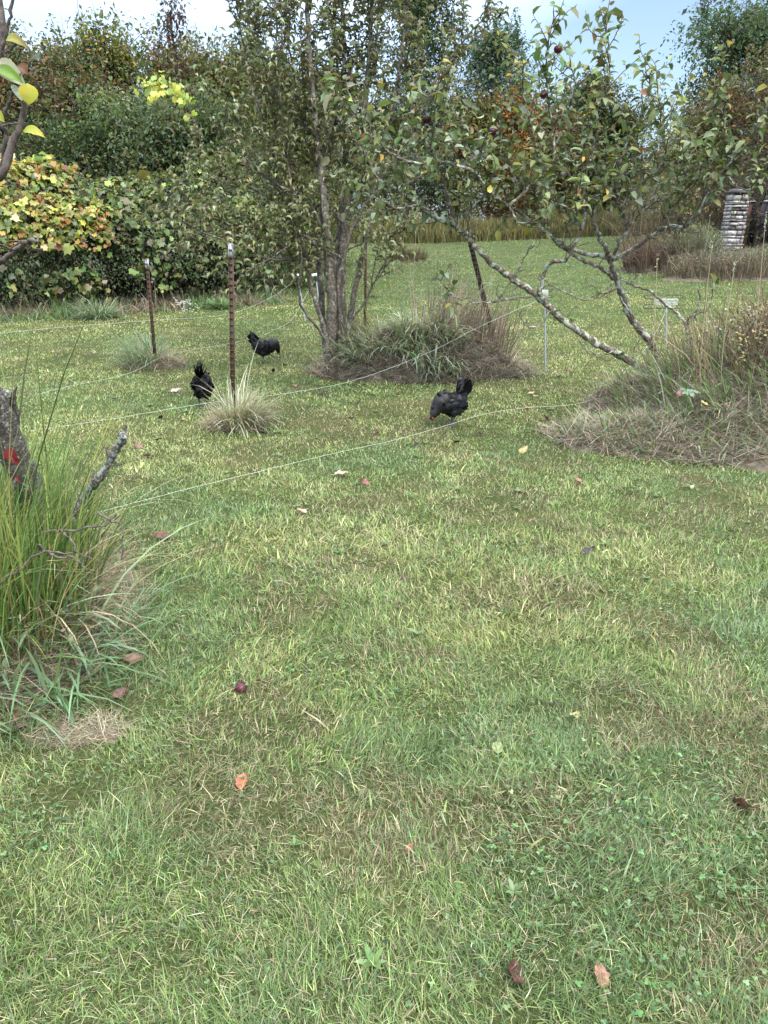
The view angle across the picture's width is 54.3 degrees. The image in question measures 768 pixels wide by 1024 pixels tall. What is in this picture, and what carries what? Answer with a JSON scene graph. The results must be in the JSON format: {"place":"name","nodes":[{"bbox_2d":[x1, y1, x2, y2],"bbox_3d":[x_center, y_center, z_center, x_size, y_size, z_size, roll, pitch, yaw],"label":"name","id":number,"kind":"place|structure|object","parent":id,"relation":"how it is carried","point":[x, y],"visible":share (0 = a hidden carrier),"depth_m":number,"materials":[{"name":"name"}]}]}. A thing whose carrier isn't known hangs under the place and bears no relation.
{"place":"outdoors","nodes":[
{"label":"outdoors","id":0,"kind":"place"},
{"bbox_2d":[0,235,767,1023],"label":"lawn ground","id":1,"kind":"structure","parent":0,"point":[90,795],"depth_m":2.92,"materials":[{"name":"plant"}]},
{"bbox_2d":[12,710,24,727],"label":"fallen leaf","id":2,"kind":"object","parent":1,"relation":"on","point":[15,716],"visible":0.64,"depth_m":2.50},
{"bbox_2d":[0,176,46,315],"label":"shrub","id":3,"kind":"object","parent":1,"relation":"on","point":[19,264],"visible":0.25,"depth_m":13.59,"materials":[{"name":"green plant"}]},
{"bbox_2d":[0,8,70,283],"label":"tree","id":4,"kind":"object","parent":1,"relation":"on","point":[15,49],"visible":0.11,"depth_m":17.89,"materials":[{"name":"plant"}]},
{"bbox_2d":[0,50,80,286],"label":"tree","id":5,"kind":"object","parent":1,"relation":"on","point":[5,100],"visible":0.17,"depth_m":17.13,"materials":[{"name":"plant"}]},
{"bbox_2d":[8,154,104,309],"bbox_3d":[-6.300,-5.261,14.182,1.711,2.856,1.804,-10,23,-25],"label":"shrub","id":6,"kind":"object","parent":1,"relation":"on","point":[67,257],"visible":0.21,"depth_m":13.91,"materials":[{"name":"green plant"}]},
{"bbox_2d":[0,17,121,247],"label":"tree","id":7,"kind":"object","parent":1,"relation":"on","point":[61,48],"visible":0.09,"depth_m":18.27,"materials":[{"name":"plant"}]},
{"bbox_2d":[0,0,127,584],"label":"old fruit tree","id":8,"kind":"object","parent":1,"relation":"on","point":[24,93],"visible":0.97,"depth_m":2.71,"materials":[{"name":"grey plant"}]},
{"bbox_2d":[10,238,128,306],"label":"shrub","id":9,"kind":"object","parent":1,"relation":"on","point":[71,291],"visible":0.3,"depth_m":14.63,"materials":[{"name":"plant"}]},
{"bbox_2d":[3,695,145,761],"bbox_3d":[-0.978,0.698,2.479,0.439,0.196,0.423,0,21,0],"label":"dead grass patch","id":10,"kind":"object","parent":1,"relation":"on","point":[64,723],"visible":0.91,"depth_m":2.43,"materials":[{"name":"plant"}]},
{"bbox_2d":[0,23,157,284],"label":"tree","id":11,"kind":"object","parent":1,"relation":"on","point":[50,86],"visible":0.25,"depth_m":17.09,"materials":[{"name":"plant"}]},
{"bbox_2d":[56,722,117,745],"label":"bare soil","id":12,"kind":"structure","parent":1,"relation":"on","point":[104,735],"depth_m":2.43,"materials":[{"name":"soil"}]},
{"bbox_2d":[0,75,184,297],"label":"shrub","id":13,"kind":"object","parent":1,"relation":"on","point":[66,149],"visible":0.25,"depth_m":15.60,"materials":[{"name":"plant"}]},
{"bbox_2d":[4,0,180,165],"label":"tree","id":14,"kind":"object","parent":1,"relation":"on","point":[121,58],"visible":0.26,"depth_m":18.64,"materials":[{"name":"plant"}]},
{"bbox_2d":[64,293,138,321],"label":"grass tuft","id":15,"kind":"object","parent":1,"relation":"on","point":[98,312],"visible":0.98,"depth_m":13.42,"materials":[{"name":"plant"}]},
{"bbox_2d":[0,293,207,756],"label":"grass tuft","id":16,"kind":"object","parent":1,"relation":"on","point":[57,615],"visible":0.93,"depth_m":2.80,"materials":[{"name":"plant"}]},
{"bbox_2d":[57,164,171,306],"bbox_3d":[-5.361,-5.374,14.673,2.046,2.684,1.955,-12,24,-29],"label":"shrub","id":17,"kind":"object","parent":1,"relation":"on","point":[101,266],"visible":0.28,"depth_m":14.29,"materials":[{"name":"green plant"}]},
{"bbox_2d":[111,686,127,698],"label":"fallen leaf","id":18,"kind":"object","parent":1,"relation":"on","point":[121,692],"visible":0.89,"depth_m":2.64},
{"bbox_2d":[121,652,145,663],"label":"fallen leaf","id":19,"kind":"object","parent":1,"relation":"on","point":[134,657],"visible":0.73,"depth_m":2.85,"materials":[{"name":"plant"}]},
{"bbox_2d":[0,173,274,307],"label":"undergrowth","id":20,"kind":"object","parent":1,"relation":"on","point":[131,286],"visible":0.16,"depth_m":15.99,"materials":[{"name":"plant"}]},
{"bbox_2d":[0,41,281,297],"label":"shrub","id":21,"kind":"object","parent":1,"relation":"on","point":[166,119],"visible":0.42,"depth_m":15.53,"materials":[{"name":"plant"}]},
{"bbox_2d":[0,151,114,257],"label":"grape vine","id":22,"kind":"object","parent":21,"relation":"attached to","point":[14,172],"visible":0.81,"depth_m":13.64,"materials":[{"name":"yellow plant"}]},
{"bbox_2d":[0,150,276,304],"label":"grape vine","id":23,"kind":"object","parent":21,"relation":"attached to","point":[128,225],"visible":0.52,"depth_m":14.23,"materials":[{"name":"green plant"}]},
{"bbox_2d":[63,152,243,198],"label":"grape vine","id":24,"kind":"object","parent":21,"relation":"attached to","point":[143,174],"visible":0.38,"depth_m":14.60,"materials":[{"name":"green plant"}]},
{"bbox_2d":[134,71,202,148],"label":"grape vine","id":25,"kind":"object","parent":21,"relation":"attached to","point":[155,92],"visible":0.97,"depth_m":13.87,"materials":[{"name":"yellow plant"}]},
{"bbox_2d":[89,167,202,303],"bbox_3d":[-4.606,-5.521,15.058,2.288,2.672,2.103,-15,25,-34],"label":"shrub","id":26,"kind":"object","parent":1,"relation":"on","point":[143,248],"visible":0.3,"depth_m":14.66,"materials":[{"name":"green plant"}]},
{"bbox_2d":[95,319,196,370],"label":"grass tuft","id":27,"kind":"object","parent":1,"relation":"on","point":[133,359],"visible":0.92,"depth_m":8.95,"materials":[{"name":"plant"}]},
{"bbox_2d":[0,281,295,323],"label":"undergrowth","id":28,"kind":"object","parent":1,"relation":"on","point":[53,311],"visible":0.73,"depth_m":14.58,"materials":[{"name":"green plant"}]},
{"bbox_2d":[145,259,156,358],"bbox_3d":[-2.744,-2.287,8.859,0.070,1.332,0.040,0,21,0],"label":"fence post","id":29,"kind":"object","parent":1,"relation":"on","point":[150,302],"visible":0.91,"depth_m":8.80,"materials":[{"name":"metal"}]},
{"bbox_2d":[150,530,170,538],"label":"fallen leaf","id":30,"kind":"object","parent":1,"relation":"on","point":[161,534],"visible":0.86,"depth_m":3.97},
{"bbox_2d":[143,0,203,284],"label":"vine wrapped snag","id":31,"kind":"object","parent":1,"relation":"on","point":[169,22],"visible":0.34,"depth_m":17.63,"materials":[{"name":"plant"}]},
{"bbox_2d":[107,18,248,276],"bbox_3d":[-5.294,-9.831,20.482,5.663,6.786,5.171,0,21,0],"label":"tree","id":32,"kind":"object","parent":1,"relation":"on","point":[158,66],"visible":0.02,"depth_m":19.43,"materials":[{"name":"plant"}]},
{"bbox_2d":[171,299,198,318],"bbox_3d":[-3.515,-3.638,13.385,0.267,0.392,0.506,16,26,35],"label":"white aster","id":33,"kind":"object","parent":1,"relation":"on","point":[185,307],"visible":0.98,"depth_m":13.39,"materials":[{"name":"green plant"}]},
{"bbox_2d":[85,47,313,293],"bbox_3d":[-4.218,-7.189,17.105,5.480,5.666,5.998,0,21,0],"label":"shrub","id":34,"kind":"object","parent":1,"relation":"on","point":[211,134],"visible":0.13,"depth_m":16.17,"materials":[{"name":"plant"}]},
{"bbox_2d":[189,360,214,406],"bbox_3d":[-1.680,-1.203,6.911,0.224,0.472,0.476,-2,21,-7],"label":"hen","id":35,"kind":"object","parent":1,"relation":"on","point":[200,376],"visible":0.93,"depth_m":6.81,"materials":[{"name":"black"}]},
{"bbox_2d":[126,23,291,269],"bbox_3d":[-4.760,-9.574,20.364,4.585,6.404,5.296,8,22,21],"label":"tree","id":36,"kind":"object","parent":1,"relation":"on","point":[196,60],"visible":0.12,"depth_m":18.93,"materials":[{"name":"plant"}]},
{"bbox_2d":[156,155,280,301],"bbox_3d":[-3.551,-5.943,15.633,3.078,3.041,2.245,-5,21,-14],"label":"shrub","id":37,"kind":"object","parent":1,"relation":"on","point":[199,190],"visible":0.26,"depth_m":15.20,"materials":[{"name":"green plant"}]},
{"bbox_2d":[204,293,238,309],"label":"weed","id":38,"kind":"object","parent":1,"relation":"on","point":[221,304],"visible":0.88,"depth_m":14.79,"materials":[{"name":"green plant"}]},
{"bbox_2d":[228,243,234,404],"bbox_3d":[-1.263,-1.421,6.242,0.134,1.545,0.040,0,21,0],"label":"fence post","id":39,"kind":"object","parent":1,"relation":"on","point":[231,308],"visible":0.91,"depth_m":6.16,"materials":[{"name":"metal"}]},
{"bbox_2d":[235,679,247,693],"bbox_3d":[-0.509,0.618,2.667,0.046,0.059,0.046,0,21,0],"label":"fallen apple","id":40,"kind":"object","parent":1,"relation":"on","point":[242,687],"visible":0.98,"depth_m":2.65,"materials":[{"name":"food"}]},
{"bbox_2d":[196,152,287,297],"bbox_3d":[-3.057,-6.170,16.148,1.640,3.097,2.019,-14,25,-33],"label":"shrub","id":41,"kind":"object","parent":1,"relation":"on","point":[277,256],"visible":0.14,"depth_m":15.83,"materials":[{"name":"green plant"}]},
{"bbox_2d":[236,772,247,792],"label":"fallen leaf","id":42,"kind":"object","parent":1,"relation":"on","point":[239,780],"visible":0.88,"depth_m":2.22,"materials":[{"name":"plant"}]},
{"bbox_2d":[186,343,306,441],"bbox_3d":[-1.152,-0.934,6.191,1.111,0.976,1.005,12,24,28],"label":"grass tuft","id":43,"kind":"object","parent":1,"relation":"on","point":[241,415],"visible":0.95,"depth_m":6.12,"materials":[{"name":"plant"}]},
{"bbox_2d":[247,331,279,362],"bbox_3d":[-1.501,-2.052,9.288,0.412,0.397,0.206,0,21,-1],"label":"hen","id":44,"kind":"object","parent":1,"relation":"on","point":[263,348],"visible":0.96,"depth_m":9.24,"materials":[{"name":"black"}]},
{"bbox_2d":[172,0,356,257],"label":"tree","id":45,"kind":"object","parent":1,"relation":"on","point":[238,87],"visible":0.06,"depth_m":19.45,"materials":[{"name":"plant"}]},
{"bbox_2d":[32,301,535,430],"bbox_3d":[-0.530,-1.520,7.222,5.400,0.790,0.059,-12,24,-29],"label":"fence string","id":46,"kind":"object","parent":1,"relation":"on","point":[292,392],"visible":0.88,"depth_m":7.17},
{"bbox_2d":[295,274,305,320],"bbox_3d":[-1.481,-3.710,13.163,0.212,0.904,0.073,0,21,0],"label":"fence stake","id":47,"kind":"object","parent":1,"relation":"on","point":[301,298],"visible":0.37,"depth_m":13.15,"materials":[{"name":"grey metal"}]},
{"bbox_2d":[6,283,290,332],"bbox_3d":[-3.628,-3.346,11.995,4.943,0.623,0.171,-13,24,-30],"label":"fence string","id":48,"kind":"object","parent":47,"relation":"attached to","point":[149,320],"visible":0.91,"depth_m":11.96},
{"bbox_2d":[41,294,306,393],"bbox_3d":[-1.982,-2.969,11.362,0.773,0.442,9.675,4,21,10],"label":"fence string","id":49,"kind":"object","parent":47,"relation":"attached to","point":[172,353],"visible":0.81,"depth_m":9.03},
{"bbox_2d":[189,101,419,290],"bbox_3d":[-2.398,-7.246,18.381,5.775,5.040,6.012,-19,28,-40],"label":"shrub","id":50,"kind":"object","parent":1,"relation":"on","point":[275,283],"visible":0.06,"depth_m":18.23,"materials":[{"name":"plant"}]},
{"bbox_2d":[230,54,394,272],"bbox_3d":[-2.313,-10.279,23.084,6.692,6.872,6.248,0,21,0],"label":"tree","id":51,"kind":"object","parent":1,"relation":"on","point":[334,225],"visible":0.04,"depth_m":22.43,"materials":[{"name":"plant"}]},
{"bbox_2d":[119,0,509,363],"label":"pear tree","id":52,"kind":"object","parent":1,"relation":"on","point":[334,289],"visible":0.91,"depth_m":7.72,"materials":[{"name":"green plant"}]},
{"bbox_2d":[312,273,318,295],"bbox_3d":[-1.350,-4.324,14.864,0.161,0.787,0.073,0,21,0],"label":"fence stake","id":53,"kind":"object","parent":1,"relation":"on","point":[314,275],"visible":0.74,"depth_m":14.75,"materials":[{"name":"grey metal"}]},
{"bbox_2d":[330,470,347,475],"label":"fallen leaf","id":54,"kind":"object","parent":1,"relation":"on","point":[340,473],"visible":1,"depth_m":4.94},
{"bbox_2d":[275,38,426,259],"bbox_3d":[-2.353,-11.828,25.246,8.383,7.213,6.909,0,21,0],"label":"tree","id":55,"kind":"object","parent":1,"relation":"on","point":[356,210],"visible":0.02,"depth_m":25.37,"materials":[{"name":"plant"}]},
{"bbox_2d":[358,477,369,484],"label":"fallen leaf","id":56,"kind":"object","parent":1,"relation":"on","point":[364,481],"visible":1,"depth_m":4.81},
{"bbox_2d":[364,246,366,326],"bbox_3d":[-0.278,-3.340,11.219,0.076,1.613,0.040,0,21,0],"label":"fence post","id":57,"kind":"object","parent":1,"relation":"on","point":[365,276],"visible":0.39,"depth_m":11.18,"materials":[{"name":"metal"}]},
{"bbox_2d":[3,90,728,264],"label":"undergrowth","id":58,"kind":"object","parent":1,"relation":"on","point":[523,210],"visible":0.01,"depth_m":48.99,"materials":[{"name":"plant"}]},
{"bbox_2d":[0,373,767,1023],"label":"clover","id":59,"kind":"object","parent":1,"relation":"on","point":[622,953],"visible":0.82,"depth_m":2.11,"materials":[{"name":"green plant"}]},
{"bbox_2d":[5,367,767,968],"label":"lawn weeds","id":60,"kind":"object","parent":1,"relation":"on","point":[379,951],"visible":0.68,"depth_m":3.03,"materials":[{"name":"green plant"}]},
{"bbox_2d":[349,103,432,221],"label":"tree","id":61,"kind":"object","parent":1,"relation":"on","point":[387,194],"visible":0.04,"depth_m":48.77,"materials":[{"name":"plant"}]},
{"bbox_2d":[387,235,430,262],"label":"grass tuft","id":62,"kind":"object","parent":1,"relation":"on","point":[420,256],"visible":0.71,"depth_m":27.69,"materials":[{"name":"plant"}]},
{"bbox_2d":[403,842,414,852],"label":"fallen leaf","id":63,"kind":"object","parent":1,"relation":"on","point":[411,845],"visible":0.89,"depth_m":1.99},
{"bbox_2d":[358,0,493,219],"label":"tree","id":64,"kind":"object","parent":1,"relation":"on","point":[417,11],"visible":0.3,"depth_m":41.50,"materials":[{"name":"plant"}]},
{"bbox_2d":[296,227,562,385],"bbox_3d":[0.473,-2.405,8.448,3.306,2.124,2.311,0,21,0],"label":"grass mound","id":65,"kind":"object","parent":1,"relation":"on","point":[474,353],"depth_m":8.31,"materials":[{"name":"plant"}]},
{"bbox_2d":[428,376,473,427],"bbox_3d":[0.558,-0.918,6.231,0.437,0.411,0.201,-9,22,-21],"label":"hen","id":66,"kind":"object","parent":1,"relation":"on","point":[452,405],"visible":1,"depth_m":6.17,"materials":[{"name":"black"}]},
{"bbox_2d":[409,59,525,221],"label":"tree","id":67,"kind":"object","parent":1,"relation":"on","point":[479,123],"visible":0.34,"depth_m":44.38,"materials":[{"name":"plant"}]},
{"bbox_2d":[467,231,495,344],"bbox_3d":[1.182,-2.398,8.718,0.539,1.639,0.042,0,21,0],"label":"fence post","id":68,"kind":"object","parent":1,"relation":"on","point":[474,261],"visible":0.45,"depth_m":8.59,"materials":[{"name":"wood"}]},
{"bbox_2d":[492,741,503,753],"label":"fallen leaf","id":69,"kind":"object","parent":1,"relation":"on","point":[499,745],"visible":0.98,"depth_m":2.36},
{"bbox_2d":[449,5,550,219],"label":"tree","id":70,"kind":"object","parent":1,"relation":"on","point":[488,52],"visible":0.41,"depth_m":44.43,"materials":[{"name":"plant"}]},
{"bbox_2d":[305,201,698,242],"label":"goldenrod","id":71,"kind":"object","parent":1,"relation":"on","point":[483,230],"visible":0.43,"depth_m":41.04,"materials":[{"name":"plant"}]},
{"bbox_2d":[465,80,559,220],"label":"tree","id":72,"kind":"object","parent":1,"relation":"on","point":[519,135],"visible":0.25,"depth_m":44.30,"materials":[{"name":"plant"}]},
{"bbox_2d":[508,960,524,983],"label":"fallen leaf","id":73,"kind":"object","parent":1,"relation":"on","point":[512,966],"visible":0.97,"depth_m":1.65,"materials":[{"name":"plant"}]},
{"bbox_2d":[518,446,527,452],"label":"fallen leaf","id":74,"kind":"object","parent":1,"relation":"on","point":[524,448],"visible":0.81,"depth_m":5.55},
{"bbox_2d":[469,131,588,221],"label":"tree","id":75,"kind":"object","parent":1,"relation":"on","point":[573,156],"visible":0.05,"depth_m":47.35,"materials":[{"name":"plant"}]},
{"bbox_2d":[537,289,552,370],"bbox_3d":[1.808,-2.026,8.583,0.187,1.022,0.051,0,21,0],"label":"fence stake","id":76,"kind":"object","parent":1,"relation":"on","point":[545,293],"visible":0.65,"depth_m":8.53,"materials":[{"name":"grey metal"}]},
{"bbox_2d":[491,99,614,218],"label":"tree","id":77,"kind":"object","parent":1,"relation":"on","point":[574,133],"visible":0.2,"depth_m":45.86,"materials":[{"name":"plant"}]},
{"bbox_2d":[577,547,594,554],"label":"fallen leaf","id":78,"kind":"object","parent":1,"relation":"on","point":[585,550],"visible":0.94,"depth_m":3.80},
{"bbox_2d":[531,68,665,215],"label":"tree","id":79,"kind":"object","parent":1,"relation":"on","point":[581,103],"visible":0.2,"depth_m":47.14,"materials":[{"name":"plant"}]},
{"bbox_2d":[595,961,610,993],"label":"fallen leaf","id":80,"kind":"object","parent":1,"relation":"on","point":[601,969],"visible":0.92,"depth_m":1.64,"materials":[{"name":"plant"}]},
{"bbox_2d":[558,99,662,211],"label":"tree","id":81,"kind":"object","parent":1,"relation":"on","point":[628,118],"visible":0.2,"depth_m":47.32,"materials":[{"name":"plant"}]},
{"bbox_2d":[557,145,663,215],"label":"tree","id":82,"kind":"object","parent":1,"relation":"on","point":[607,203],"visible":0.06,"depth_m":48.52,"materials":[{"name":"plant"}]},
{"bbox_2d":[609,142,682,212],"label":"tree","id":83,"kind":"object","parent":1,"relation":"on","point":[646,159],"visible":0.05,"depth_m":45.65,"materials":[{"name":"plant"}]},
{"bbox_2d":[530,263,767,472],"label":"grass mound","id":84,"kind":"object","parent":1,"relation":"on","point":[644,415],"depth_m":5.86,"materials":[{"name":"plant"}]},
{"bbox_2d":[317,0,767,372],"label":"apple tree","id":85,"kind":"object","parent":84,"relation":"in","point":[522,186],"visible":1,"depth_m":5.92,"materials":[{"name":"green plant"}]},
{"bbox_2d":[678,388,700,413],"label":"weed","id":86,"kind":"object","parent":84,"relation":"on","point":[691,392],"visible":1,"depth_m":5.38,"materials":[{"name":"green plant"}]},
{"bbox_2d":[698,235,714,379],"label":"weed stalk","id":87,"kind":"object","parent":84,"relation":"on","point":[704,312],"visible":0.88,"depth_m":5.93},
{"bbox_2d":[719,261,736,377],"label":"weed stalk","id":88,"kind":"object","parent":84,"relation":"on","point":[727,315],"visible":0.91,"depth_m":5.85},
{"bbox_2d":[707,312,763,343],"bbox_3d":[3.140,-1.452,6.602,0.396,0.646,0.574,-11,23,-27],"label":"white aster","id":89,"kind":"object","parent":84,"relation":"on","point":[731,331],"visible":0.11,"depth_m":6.62,"materials":[{"name":"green plant"}]},
{"bbox_2d":[652,253,658,368],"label":"weed stalk","id":90,"kind":"object","parent":1,"relation":"on","point":[655,309],"visible":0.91,"depth_m":6.40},
{"bbox_2d":[609,218,705,273],"bbox_3d":[7.874,-7.454,21.054,3.340,1.590,2.606,0,21,0],"label":"brush","id":91,"kind":"object","parent":1,"relation":"on","point":[646,261],"visible":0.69,"depth_m":20.77,"materials":[{"name":"plant"}]},
{"bbox_2d":[643,294,682,343],"bbox_3d":[3.946,-2.692,10.676,0.550,0.783,0.064,0,21,0],"label":"sign","id":92,"kind":"object","parent":1,"relation":"on","point":[671,301],"visible":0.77,"depth_m":10.57,"materials":[{"name":"grey metal"}]},
{"bbox_2d":[101,311,665,511],"bbox_3d":[1.547,-1.330,7.023,0.874,0.490,9.330,15,26,35],"label":"fence string","id":93,"kind":"object","parent":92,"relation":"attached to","point":[360,447],"visible":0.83,"depth_m":5.29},
{"bbox_2d":[594,155,766,250],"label":"brush","id":94,"kind":"object","parent":1,"relation":"on","point":[655,219],"visible":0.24,"depth_m":28.08,"materials":[{"name":"plant"}]},
{"bbox_2d":[607,86,766,229],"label":"tree","id":95,"kind":"object","parent":1,"relation":"on","point":[701,130],"visible":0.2,"depth_m":29.36,"materials":[{"name":"plant"}]},
{"bbox_2d":[625,65,767,224],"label":"tree","id":96,"kind":"object","parent":1,"relation":"on","point":[733,97],"visible":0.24,"depth_m":28.50,"materials":[{"name":"plant"}]},
{"bbox_2d":[651,145,750,254],"bbox_3d":[8.375,-8.197,20.558,2.198,3.552,2.696,-16,26,-36],"label":"tree","id":97,"kind":"object","parent":1,"relation":"on","point":[680,219],"visible":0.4,"depth_m":20.64,"materials":[{"name":"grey plant"}]},
{"bbox_2d":[635,0,767,182],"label":"tree","id":98,"kind":"object","parent":1,"relation":"on","point":[740,33],"visible":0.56,"depth_m":32.24,"materials":[{"name":"plant"}]},
{"bbox_2d":[654,214,748,269],"bbox_3d":[8.734,-7.559,20.964,2.713,1.787,3.073,0,21,0],"label":"brush","id":99,"kind":"object","parent":1,"relation":"on","point":[718,244],"visible":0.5,"depth_m":20.53,"materials":[{"name":"plant"}]},
{"bbox_2d":[648,88,767,250],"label":"brush","id":100,"kind":"object","parent":1,"relation":"on","point":[760,244],"visible":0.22,"depth_m":27.37,"materials":[{"name":"plant"}]},
{"bbox_2d":[655,235,767,281],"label":"brush","id":101,"kind":"object","parent":1,"relation":"on","point":[719,267],"visible":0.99,"depth_m":19.07,"materials":[{"name":"dry grass"},{"name":"twigs"},{"name":"leaf"}]},
{"bbox_2d":[676,40,767,246],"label":"tree","id":102,"kind":"object","parent":1,"relation":"on","point":[757,226],"visible":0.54,"depth_m":26.31,"materials":[{"name":"plant"}]},
{"bbox_2d":[720,189,753,250],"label":"stone pillar","id":103,"kind":"structure","parent":1,"relation":"on","point":[737,218],"depth_m":25.92,"materials":[{"name":"stone"}]},
{"bbox_2d":[733,796,757,807],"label":"fallen leaf","id":104,"kind":"object","parent":1,"relation":"on","point":[744,804],"visible":0.99,"depth_m":2.12,"materials":[{"name":"plant"}]},
{"bbox_2d":[741,198,767,247],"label":"board gate","id":105,"kind":"structure","parent":1,"relation":"on","point":[753,215],"depth_m":27.19,"materials":[{"name":"paint"}]},
{"bbox_2d":[755,212,767,350],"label":"weed stalk","id":106,"kind":"object","parent":1,"relation":"on","point":[765,222],"visible":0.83,"depth_m":5.92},
{"bbox_2d":[0,367,767,1023],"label":"grass clippings","id":107,"kind":"object","parent":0,"point":[388,791],"depth_m":2.08,"materials":[{"name":"plant"}]},
{"bbox_2d":[3,0,767,223],"label":"sky","id":108,"kind":"structure","parent":0,"point":[650,19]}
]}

